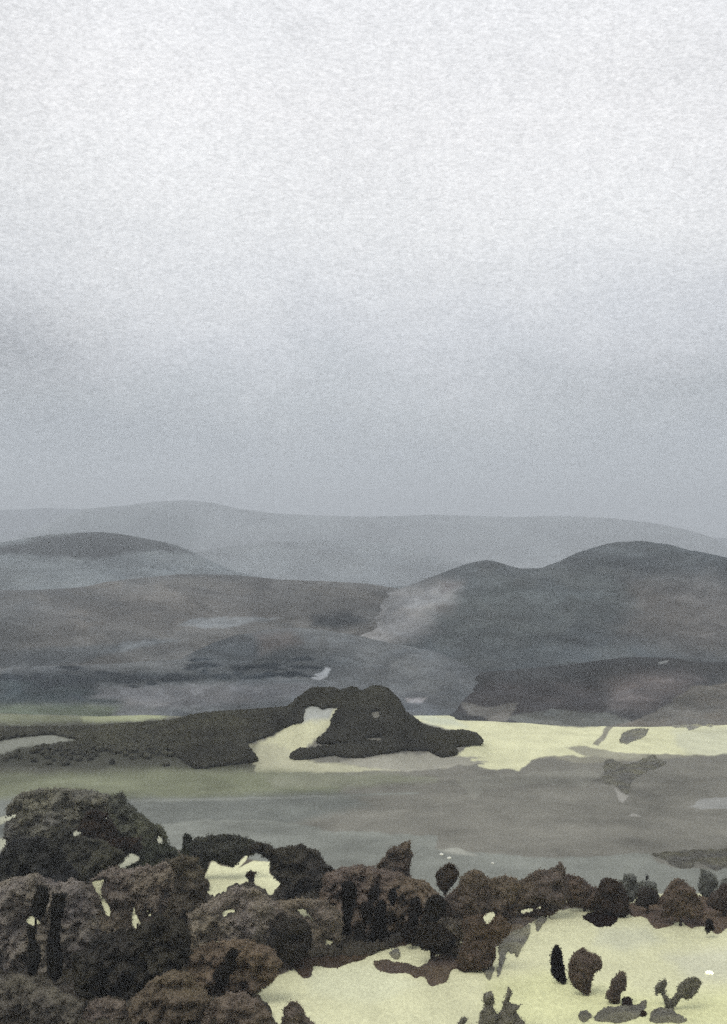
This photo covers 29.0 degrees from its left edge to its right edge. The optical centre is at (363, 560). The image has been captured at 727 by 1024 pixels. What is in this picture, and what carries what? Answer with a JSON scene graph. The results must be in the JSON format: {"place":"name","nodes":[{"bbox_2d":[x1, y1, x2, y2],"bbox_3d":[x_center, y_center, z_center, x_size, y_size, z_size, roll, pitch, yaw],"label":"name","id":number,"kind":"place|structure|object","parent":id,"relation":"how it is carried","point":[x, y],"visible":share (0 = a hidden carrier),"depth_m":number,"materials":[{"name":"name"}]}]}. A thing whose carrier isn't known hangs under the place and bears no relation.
{"place":"outdoors","nodes":[
{"label":"outdoors","id":0,"kind":"place"},
{"bbox_2d":[0,574,397,666],"bbox_3d":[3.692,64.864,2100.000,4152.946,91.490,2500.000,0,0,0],"label":"brown hill","id":1,"kind":"structure","parent":0,"point":[173,617],"depth_m":1375.08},
{"bbox_2d":[0,532,405,589],"bbox_3d":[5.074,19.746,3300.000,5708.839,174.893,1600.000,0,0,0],"label":"dark hill","id":2,"kind":"structure","parent":0,"point":[63,560],"depth_m":2911.54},
{"bbox_2d":[0,628,486,716],"bbox_3d":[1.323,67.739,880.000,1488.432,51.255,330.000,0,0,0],"label":"slope","id":3,"kind":"structure","parent":0,"point":[272,668],"depth_m":784.95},
{"bbox_2d":[195,540,463,585],"bbox_3d":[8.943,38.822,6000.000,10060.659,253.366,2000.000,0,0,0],"label":"ridge","id":4,"kind":"structure","parent":0,"point":[373,563],"depth_m":5427.64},
{"bbox_2d":[0,706,726,1023],"bbox_3d":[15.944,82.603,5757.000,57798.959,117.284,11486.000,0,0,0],"label":"ground","id":5,"kind":"structure","parent":0,"point":[521,800],"depth_m":431.96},
{"bbox_2d":[25,885,50,976],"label":"slender tree","id":6,"kind":"object","parent":5,"relation":"on","point":[41,897],"visible":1,"depth_m":259.63,"materials":[{"name":"black plant"}]},
{"bbox_2d":[0,835,79,925],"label":"tall tree","id":7,"kind":"object","parent":5,"relation":"on","point":[40,855],"visible":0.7,"depth_m":274.76,"materials":[{"name":"black plant"}]},
{"bbox_2d":[0,972,83,1023],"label":"round bush","id":8,"kind":"object","parent":5,"relation":"on","point":[23,998],"visible":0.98,"depth_m":237.55,"materials":[{"name":"brown plant"}]},
{"bbox_2d":[0,873,101,973],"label":"broad tree","id":9,"kind":"object","parent":5,"relation":"on","point":[80,928],"visible":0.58,"depth_m":268.60,"materials":[{"name":"brown plant"}]},
{"bbox_2d":[1,785,108,850],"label":"broad tree","id":10,"kind":"object","parent":5,"relation":"on","point":[39,811],"visible":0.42,"depth_m":354.70,"materials":[{"name":"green plant"}]},
{"bbox_2d":[44,891,67,982],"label":"slender tree","id":11,"kind":"object","parent":5,"relation":"on","point":[55,958],"visible":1,"depth_m":256.64,"materials":[{"name":"black plant"}]},
{"bbox_2d":[48,824,128,881],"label":"broad tree","id":12,"kind":"object","parent":5,"relation":"on","point":[87,858],"visible":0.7,"depth_m":328.91,"materials":[{"name":"grey plant"}]},
{"bbox_2d":[82,995,128,1021],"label":"round bush","id":13,"kind":"object","parent":5,"relation":"on","point":[108,1007],"visible":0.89,"depth_m":238.48,"materials":[{"name":"brown plant"}]},
{"bbox_2d":[75,809,142,857],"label":"broad tree","id":14,"kind":"object","parent":5,"relation":"on","point":[95,824],"visible":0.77,"depth_m":339.01,"materials":[{"name":"black plant"}]},
{"bbox_2d":[88,860,174,934],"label":"broad tree","id":15,"kind":"object","parent":5,"relation":"on","point":[139,889],"visible":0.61,"depth_m":282.09,"materials":[{"name":"brown plant"}]},
{"bbox_2d":[69,913,194,1000],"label":"broad tree","id":16,"kind":"object","parent":5,"relation":"on","point":[126,965],"visible":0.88,"depth_m":250.57,"materials":[{"name":"black plant"}]},
{"bbox_2d":[106,791,181,868],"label":"broad tree","id":17,"kind":"object","parent":5,"relation":"on","point":[126,818],"visible":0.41,"depth_m":347.10,"materials":[{"name":"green plant"}]},
{"bbox_2d":[0,706,293,768],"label":"valley wood","id":18,"kind":"object","parent":5,"relation":"on","point":[129,737],"visible":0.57,"depth_m":568.58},
{"bbox_2d":[136,842,178,866],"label":"broad tree","id":19,"kind":"object","parent":5,"relation":"on","point":[153,854],"visible":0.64,"depth_m":333.80,"materials":[{"name":"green plant"}]},
{"bbox_2d":[126,969,211,1023],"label":"round bush","id":20,"kind":"object","parent":5,"relation":"on","point":[173,996],"visible":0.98,"depth_m":237.15,"materials":[{"name":"brown plant"}]},
{"bbox_2d":[178,833,193,856],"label":"tree","id":21,"kind":"object","parent":5,"relation":"on","point":[186,843],"visible":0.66,"depth_m":361.30,"materials":[{"name":"black plant"}]},
{"bbox_2d":[163,853,209,948],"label":"broad tree","id":22,"kind":"object","parent":5,"relation":"on","point":[190,887],"visible":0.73,"depth_m":277.05,"materials":[{"name":"plant"}]},
{"bbox_2d":[189,833,256,872],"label":"broad tree","id":23,"kind":"object","parent":5,"relation":"on","point":[230,850],"visible":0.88,"depth_m":351.59,"materials":[{"name":"black plant"}]},
{"bbox_2d":[211,947,239,992],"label":"slender tree","id":24,"kind":"object","parent":5,"relation":"on","point":[221,975],"visible":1,"depth_m":248.34,"materials":[{"name":"black plant"}]},
{"bbox_2d":[0,878,460,1023],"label":"undergrowth","id":25,"kind":"object","parent":5,"relation":"on","point":[65,983],"visible":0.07,"depth_m":281.31,"materials":[{"name":"brown plant"}]},
{"bbox_2d":[186,884,276,948],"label":"broad tree","id":26,"kind":"object","parent":5,"relation":"on","point":[252,916],"visible":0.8,"depth_m":274.84,"materials":[{"name":"brown plant"}]},
{"bbox_2d":[184,937,283,996],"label":"broad tree","id":27,"kind":"object","parent":5,"relation":"on","point":[258,966],"visible":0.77,"depth_m":252.19,"materials":[{"name":"brown plant"}]},
{"bbox_2d":[201,990,272,1023],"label":"round bush","id":28,"kind":"object","parent":5,"relation":"on","point":[242,1007],"visible":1,"depth_m":237.09,"materials":[{"name":"brown plant"}]},
{"bbox_2d":[245,869,257,881],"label":"tree","id":29,"kind":"object","parent":5,"relation":"on","point":[250,874],"visible":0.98,"depth_m":342.13,"materials":[{"name":"black plant"}]},
{"bbox_2d":[265,914,312,970],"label":"broad tree","id":30,"kind":"object","parent":5,"relation":"on","point":[289,939],"visible":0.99,"depth_m":273.43,"materials":[{"name":"black plant"}]},
{"bbox_2d":[247,841,334,908],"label":"broad tree","id":31,"kind":"object","parent":5,"relation":"on","point":[299,870],"visible":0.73,"depth_m":309.90,"materials":[{"name":"black plant"}]},
{"bbox_2d":[281,999,314,1023],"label":"round bush","id":32,"kind":"object","parent":5,"relation":"on","point":[293,1012],"visible":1,"depth_m":237.76,"materials":[{"name":"brown plant"}]},
{"bbox_2d":[271,896,344,949],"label":"broad tree","id":33,"kind":"object","parent":5,"relation":"on","point":[327,921],"visible":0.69,"depth_m":284.05,"materials":[{"name":"brown plant"}]},
{"bbox_2d":[148,685,483,768],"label":"knoll wood","id":34,"kind":"object","parent":5,"relation":"on","point":[394,726],"visible":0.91,"depth_m":567.93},
{"bbox_2d":[339,880,358,941],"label":"slender tree","id":35,"kind":"object","parent":5,"relation":"on","point":[348,893],"visible":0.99,"depth_m":288.51,"materials":[{"name":"black plant"}]},
{"bbox_2d":[292,935,407,978],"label":"hedge","id":36,"kind":"object","parent":5,"relation":"on","point":[303,967],"visible":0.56,"depth_m":278.22,"materials":[{"name":"brown plant"}]},
{"bbox_2d":[351,920,366,941],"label":"slender tree","id":37,"kind":"object","parent":5,"relation":"on","point":[359,933],"visible":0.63,"depth_m":288.59,"materials":[{"name":"black plant"}]},
{"bbox_2d":[360,900,373,935],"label":"slender tree","id":38,"kind":"object","parent":5,"relation":"on","point":[367,910],"visible":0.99,"depth_m":288.45,"materials":[{"name":"black plant"}]},
{"bbox_2d":[367,883,381,910],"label":"slender tree","id":39,"kind":"object","parent":5,"relation":"on","point":[374,893],"visible":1,"depth_m":288.50,"materials":[{"name":"black plant"}]},
{"bbox_2d":[368,899,387,943],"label":"slender tree","id":40,"kind":"object","parent":5,"relation":"on","point":[379,931],"visible":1,"depth_m":288.30,"materials":[{"name":"black plant"}]},
{"bbox_2d":[318,864,441,938],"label":"broad tree","id":41,"kind":"object","parent":5,"relation":"on","point":[362,878],"visible":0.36,"depth_m":296.32,"materials":[{"name":"brown plant"}]},
{"bbox_2d":[387,887,397,949],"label":"slender tree","id":42,"kind":"object","parent":5,"relation":"on","point":[392,895],"visible":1,"depth_m":288.77,"materials":[{"name":"black plant"}]},
{"bbox_2d":[388,947,400,959],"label":"grey scrub","id":43,"kind":"object","parent":5,"relation":"on","point":[395,954],"visible":1,"depth_m":284.40,"materials":[{"name":"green plant"}]},
{"bbox_2d":[375,840,415,876],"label":"finlike tree","id":44,"kind":"object","parent":5,"relation":"on","point":[398,857],"visible":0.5,"depth_m":314.97,"materials":[{"name":"brown plant"}]},
{"bbox_2d":[401,894,421,948],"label":"slender tree","id":45,"kind":"object","parent":5,"relation":"on","point":[409,930],"visible":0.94,"depth_m":288.88,"materials":[{"name":"black plant"}]},
{"bbox_2d":[373,953,459,985],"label":"hedge","id":46,"kind":"object","parent":5,"relation":"on","point":[439,970],"visible":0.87,"depth_m":274.22,"materials":[{"name":"brown plant"}]},
{"bbox_2d":[420,894,446,958],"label":"broad tree","id":47,"kind":"object","parent":5,"relation":"on","point":[435,909],"visible":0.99,"depth_m":279.77,"materials":[{"name":"black plant"}]},
{"bbox_2d":[413,921,456,961],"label":"broad tree","id":48,"kind":"object","parent":5,"relation":"on","point":[437,939],"visible":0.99,"depth_m":277.65,"materials":[{"name":"black plant"}]},
{"bbox_2d":[434,862,459,897],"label":"tree","id":49,"kind":"object","parent":5,"relation":"on","point":[446,876],"visible":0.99,"depth_m":317.58,"materials":[{"name":"black plant"}]},
{"bbox_2d":[437,915,464,949],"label":"broad tree","id":50,"kind":"object","parent":5,"relation":"on","point":[453,924],"visible":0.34,"depth_m":282.91,"materials":[{"name":"brown plant"}]},
{"bbox_2d":[457,1016,468,1023],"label":"tiny bush","id":51,"kind":"object","parent":5,"relation":"on","point":[464,1019],"visible":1,"depth_m":240.15,"materials":[{"name":"grey plant"}]},
{"bbox_2d":[440,868,493,918],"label":"broad tree","id":52,"kind":"object","parent":5,"relation":"on","point":[470,894],"visible":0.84,"depth_m":282.69,"materials":[{"name":"brown plant"}]},
{"bbox_2d":[455,913,512,971],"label":"broad tree","id":53,"kind":"object","parent":5,"relation":"on","point":[477,951],"visible":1,"depth_m":272.65,"materials":[{"name":"brown plant"}]},
{"bbox_2d":[476,991,497,1023],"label":"grey scrub","id":54,"kind":"object","parent":5,"relation":"on","point":[488,1014],"visible":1,"depth_m":238.88,"materials":[{"name":"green plant"}]},
{"bbox_2d":[484,966,494,979],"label":"grey scrub","id":55,"kind":"object","parent":5,"relation":"on","point":[488,972],"visible":0.96,"depth_m":271.70,"materials":[{"name":"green plant"}]},
{"bbox_2d":[488,873,525,920],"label":"broad tree","id":56,"kind":"object","parent":5,"relation":"on","point":[508,900],"visible":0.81,"depth_m":306.21,"materials":[{"name":"brown plant"}]},
{"bbox_2d":[496,987,525,1023],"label":"grey scrub","id":57,"kind":"object","parent":5,"relation":"on","point":[508,1014],"visible":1,"depth_m":238.72,"materials":[{"name":"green plant"}]},
{"bbox_2d":[497,924,530,976],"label":"grey scrub","id":58,"kind":"object","parent":5,"relation":"on","point":[514,941],"visible":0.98,"depth_m":290.97,"materials":[{"name":"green plant"}]},
{"bbox_2d":[494,911,541,947],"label":"hedge","id":59,"kind":"object","parent":5,"relation":"on","point":[519,923],"visible":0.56,"depth_m":309.60,"materials":[{"name":"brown plant"}]},
{"bbox_2d":[534,916,546,930],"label":"grey scrub","id":60,"kind":"object","parent":5,"relation":"on","point":[540,922],"visible":1,"depth_m":309.48,"materials":[{"name":"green plant"}]},
{"bbox_2d":[516,861,570,918],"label":"broad tree","id":61,"kind":"object","parent":5,"relation":"on","point":[547,891],"visible":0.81,"depth_m":313.28,"materials":[{"name":"brown plant"}]},
{"bbox_2d":[549,944,567,983],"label":"upright bush","id":62,"kind":"object","parent":5,"relation":"on","point":[557,971],"visible":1,"depth_m":265.18,"materials":[{"name":"black plant"}]},
{"bbox_2d":[566,873,597,910],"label":"broad tree","id":63,"kind":"object","parent":5,"relation":"on","point":[582,892],"visible":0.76,"depth_m":320.00,"materials":[{"name":"brown plant"}]},
{"bbox_2d":[567,947,602,995],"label":"upright bush","id":64,"kind":"object","parent":5,"relation":"on","point":[584,964],"visible":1,"depth_m":257.45,"materials":[{"name":"brown plant"}]},
{"bbox_2d":[578,1010,591,1022],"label":"grey scrub","id":65,"kind":"object","parent":5,"relation":"on","point":[584,1016],"visible":1,"depth_m":245.07,"materials":[{"name":"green plant"}]},
{"bbox_2d":[582,910,617,926],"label":"bush","id":66,"kind":"object","parent":5,"relation":"on","point":[594,918],"visible":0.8,"depth_m":311.85,"materials":[{"name":"black plant"}]},
{"bbox_2d":[593,877,631,916],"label":"broad tree","id":67,"kind":"object","parent":5,"relation":"on","point":[611,897],"visible":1,"depth_m":314.72,"materials":[{"name":"black plant"}]},
{"bbox_2d":[605,970,626,1003],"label":"upright bush","id":68,"kind":"object","parent":5,"relation":"on","point":[617,986],"visible":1,"depth_m":252.70,"materials":[{"name":"brown plant"}]},
{"bbox_2d":[593,999,646,1023],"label":"grey scrub","id":69,"kind":"object","parent":5,"relation":"on","point":[621,1014],"visible":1,"depth_m":245.78,"materials":[{"name":"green plant"}]},
{"bbox_2d":[619,873,640,902],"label":"misty bush","id":70,"kind":"object","parent":5,"relation":"on","point":[629,883],"visible":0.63,"depth_m":325.90,"materials":[{"name":"grey plant"}]},
{"bbox_2d":[619,728,648,744],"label":"thicket","id":71,"kind":"object","parent":5,"relation":"on","point":[629,736],"visible":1,"depth_m":646.22,"materials":[{"name":"grey plant"}]},
{"bbox_2d":[602,755,666,793],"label":"thicket","id":72,"kind":"object","parent":5,"relation":"on","point":[621,776],"visible":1,"depth_m":534.27,"materials":[{"name":"grey plant"}]},
{"bbox_2d":[621,996,647,1016],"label":"curled bush","id":73,"kind":"object","parent":5,"relation":"on","point":[627,1000],"visible":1,"depth_m":251.90,"materials":[{"name":"black plant"}]},
{"bbox_2d":[633,886,659,913],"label":"tree","id":74,"kind":"object","parent":5,"relation":"on","point":[647,897],"visible":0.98,"depth_m":315.50,"materials":[{"name":"black plant"}]},
{"bbox_2d":[637,880,658,892],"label":"misty bush","id":75,"kind":"object","parent":5,"relation":"on","point":[653,884],"visible":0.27,"depth_m":335.05,"materials":[{"name":"grey plant"}]},
{"bbox_2d":[653,978,666,1002],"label":"forked scrub","id":76,"kind":"object","parent":5,"relation":"on","point":[660,987],"visible":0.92,"depth_m":251.98,"materials":[{"name":"grey plant"}]},
{"bbox_2d":[649,1007,686,1023],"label":"grey scrub","id":77,"kind":"object","parent":5,"relation":"on","point":[658,1015],"visible":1,"depth_m":244.63,"materials":[{"name":"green plant"}]},
{"bbox_2d":[628,896,726,933],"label":"hedge","id":78,"kind":"object","parent":5,"relation":"on","point":[654,914],"visible":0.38,"depth_m":311.86,"materials":[{"name":"brown plant"}]},
{"bbox_2d":[657,878,705,925],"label":"broad tree","id":79,"kind":"object","parent":5,"relation":"on","point":[679,898],"visible":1,"depth_m":306.79,"materials":[{"name":"brown plant"}]},
{"bbox_2d":[662,976,702,1009],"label":"forked scrub","id":80,"kind":"object","parent":5,"relation":"on","point":[688,988],"visible":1,"depth_m":249.44,"materials":[{"name":"grey plant"}]},
{"bbox_2d":[652,848,726,870],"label":"thicket","id":81,"kind":"object","parent":5,"relation":"on","point":[713,859],"visible":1,"depth_m":376.66,"materials":[{"name":"grey plant"}]},
{"bbox_2d":[672,723,712,730],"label":"thicket","id":82,"kind":"object","parent":5,"relation":"on","point":[691,726],"visible":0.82,"depth_m":687.87,"materials":[{"name":"grey plant"}]},
{"bbox_2d":[697,866,719,896],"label":"misty bush","id":83,"kind":"object","parent":5,"relation":"on","point":[708,883],"visible":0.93,"depth_m":331.46,"materials":[{"name":"grey plant"}]},
{"bbox_2d":[704,918,715,933],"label":"bush","id":84,"kind":"object","parent":5,"relation":"on","point":[709,927],"visible":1,"depth_m":298.04,"materials":[{"name":"black plant"}]},
{"bbox_2d":[705,883,726,916],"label":"tree","id":85,"kind":"object","parent":5,"relation":"on","point":[717,899],"visible":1,"depth_m":311.81,"materials":[{"name":"brown plant"}]},
{"bbox_2d":[719,876,726,885],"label":"misty bush","id":86,"kind":"object","parent":5,"relation":"on","point":[723,880],"visible":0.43,"depth_m":336.34,"materials":[{"name":"grey plant"}]},
{"bbox_2d":[0,500,726,567],"bbox_3d":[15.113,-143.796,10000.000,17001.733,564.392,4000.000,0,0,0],"label":"ridge","id":87,"kind":"structure","parent":0,"point":[517,542],"depth_m":9026.95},
{"bbox_2d":[0,508,726,545],"bbox_3d":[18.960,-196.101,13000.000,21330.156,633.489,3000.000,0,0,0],"label":"mountain","id":88,"kind":"structure","parent":0,"point":[15,522],"depth_m":12466.86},
{"bbox_2d":[0,0,726,537],"label":"sky","id":89,"kind":"structure","parent":0,"point":[364,258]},
{"bbox_2d":[359,541,726,671],"bbox_3d":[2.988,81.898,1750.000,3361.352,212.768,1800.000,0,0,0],"label":"hill","id":90,"kind":"structure","parent":0,"point":[626,599],"depth_m":1200.42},
{"bbox_2d":[449,657,726,726],"bbox_3d":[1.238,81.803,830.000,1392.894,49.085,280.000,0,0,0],"label":"spur","id":91,"kind":"structure","parent":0,"point":[642,692],"depth_m":742.78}
]}

